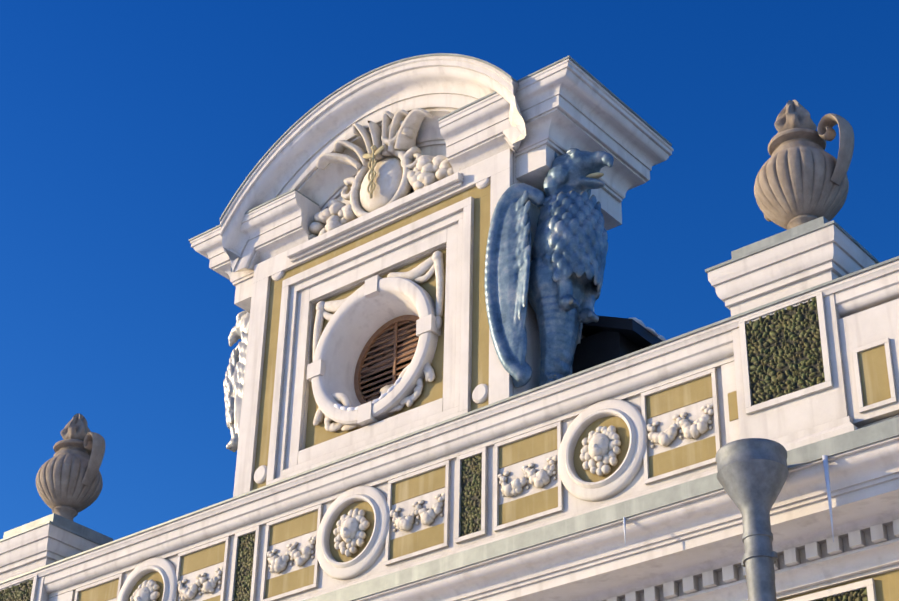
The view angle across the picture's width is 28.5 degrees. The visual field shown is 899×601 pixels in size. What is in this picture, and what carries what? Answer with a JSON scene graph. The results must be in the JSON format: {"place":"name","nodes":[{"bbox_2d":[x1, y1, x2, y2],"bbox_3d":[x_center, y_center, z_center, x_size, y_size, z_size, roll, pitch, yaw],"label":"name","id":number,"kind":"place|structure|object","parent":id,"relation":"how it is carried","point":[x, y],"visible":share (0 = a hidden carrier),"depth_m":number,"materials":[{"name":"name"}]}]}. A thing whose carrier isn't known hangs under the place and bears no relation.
{"place":"outdoors","nodes":[
{"label":"outdoors","id":0,"kind":"place"},
{"bbox_2d":[0,56,898,600],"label":"facade wall","id":1,"kind":"structure","parent":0,"point":[506,136],"depth_m":16.46,"materials":[{"name":"white paint"}]},
{"bbox_2d":[223,311,249,451],"bbox_3d":[-2.070,1.146,19.060,1.086,2.768,1.003,-22,-39,33],"label":"griffin","id":2,"kind":"object","parent":1,"relation":"attached to","point":[233,382],"visible":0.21,"depth_m":18.94,"materials":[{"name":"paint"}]},
{"bbox_2d":[354,315,418,404],"bbox_3d":[-0.545,0.635,17.712,1.060,1.060,0.045,-22,-39,33],"label":"window frame","id":3,"kind":"object","parent":1,"relation":"attached to","point":[396,322],"visible":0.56,"depth_m":17.87,"materials":[{"name":"brown wood"}]},
{"bbox_2d":[361,321,417,400],"bbox_3d":[-0.535,0.642,17.722,1.000,1.000,0.001,-22,-39,33],"label":"vent grille","id":4,"kind":"object","parent":3,"relation":"attached to","point":[386,359],"visible":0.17,"depth_m":17.83,"materials":[{"name":"brown wood"}]},
{"bbox_2d":[130,108,713,600],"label":"relief ornaments","id":5,"kind":"object","parent":1,"relation":"attached to","point":[398,170],"visible":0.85,"depth_m":17.57,"materials":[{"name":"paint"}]},
{"bbox_2d":[363,145,383,198],"bbox_3d":[-0.805,-1.348,18.497,0.307,0.670,0.060,-22,-39,33],"label":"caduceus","id":6,"kind":"object","parent":5,"relation":"attached to","point":[371,184],"visible":1,"depth_m":18.51,"materials":[{"name":"beige stone"}]},
{"bbox_2d":[0,297,867,600],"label":"mosaic panels","id":7,"kind":"object","parent":1,"relation":"attached to","point":[784,351],"visible":0.9,"depth_m":13.96,"materials":[{"name":"green tile"}]},
{"bbox_2d":[0,53,898,600],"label":"zinc flashing","id":8,"kind":"object","parent":1,"relation":"on","point":[710,483],"visible":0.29,"depth_m":14.26,"materials":[{"name":"grey metal"}]},
{"bbox_2d":[36,413,104,520],"bbox_3d":[-4.306,1.975,20.318,0.837,1.539,0.753,-3,-32,6],"label":"urn","id":9,"kind":"object","parent":8,"relation":"on","point":[69,483],"visible":0.85,"depth_m":20.03,"materials":[{"name":"stone"}]},
{"bbox_2d":[334,317,665,410],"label":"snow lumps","id":10,"kind":"object","parent":8,"relation":"on","point":[391,388],"visible":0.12,"depth_m":16.97,"materials":[{"name":"white snow"}]},
{"bbox_2d":[484,148,613,387],"bbox_3d":[1.087,-0.280,16.706,1.168,2.851,1.059,-22,-39,33],"label":"eagle statue","id":11,"kind":"object","parent":8,"relation":"on","point":[556,282],"visible":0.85,"depth_m":16.49,"materials":[{"name":"paint"}]},
{"bbox_2d":[586,172,603,178],"bbox_3d":[1.391,-1.195,16.997,0.225,0.068,0.076,-22,-39,33],"label":"eagle's tongue","id":12,"kind":"object","parent":11,"relation":"attached to","point":[596,175],"visible":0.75,"depth_m":16.96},
{"bbox_2d":[754,100,853,229],"bbox_3d":[3.003,-1.093,15.131,0.794,1.622,0.882,2,-32,-1],"label":"urn","id":13,"kind":"object","parent":8,"relation":"on","point":[801,178],"visible":0.75,"depth_m":14.85,"materials":[{"name":"stone"}]},
{"bbox_2d":[78,182,898,600],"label":"recessed wall panels","id":14,"kind":"object","parent":1,"relation":"attached to","point":[874,376],"visible":0.33,"depth_m":16.46,"materials":[{"name":"yellow paint"}]},
{"bbox_2d":[623,455,833,545],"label":"brackets","id":15,"kind":"object","parent":1,"relation":"attached to","point":[826,468],"visible":0.96,"depth_m":12.29,"materials":[{"name":"grey metal"}]},
{"bbox_2d":[715,438,788,600],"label":"downpipe","id":16,"kind":"object","parent":1,"relation":"attached to","point":[752,475],"visible":1,"depth_m":12.17,"materials":[{"name":"grey metal"}]},
{"bbox_2d":[0,0,898,540],"label":"sky","id":17,"kind":"structure","parent":0,"point":[129,129],"materials":[{"name":"blue"}]},
{"bbox_2d":[572,315,662,373],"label":"roofs","id":18,"kind":"structure","parent":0,"point":[606,339],"depth_m":16.79,"materials":[{"name":"black metal"}]}
]}

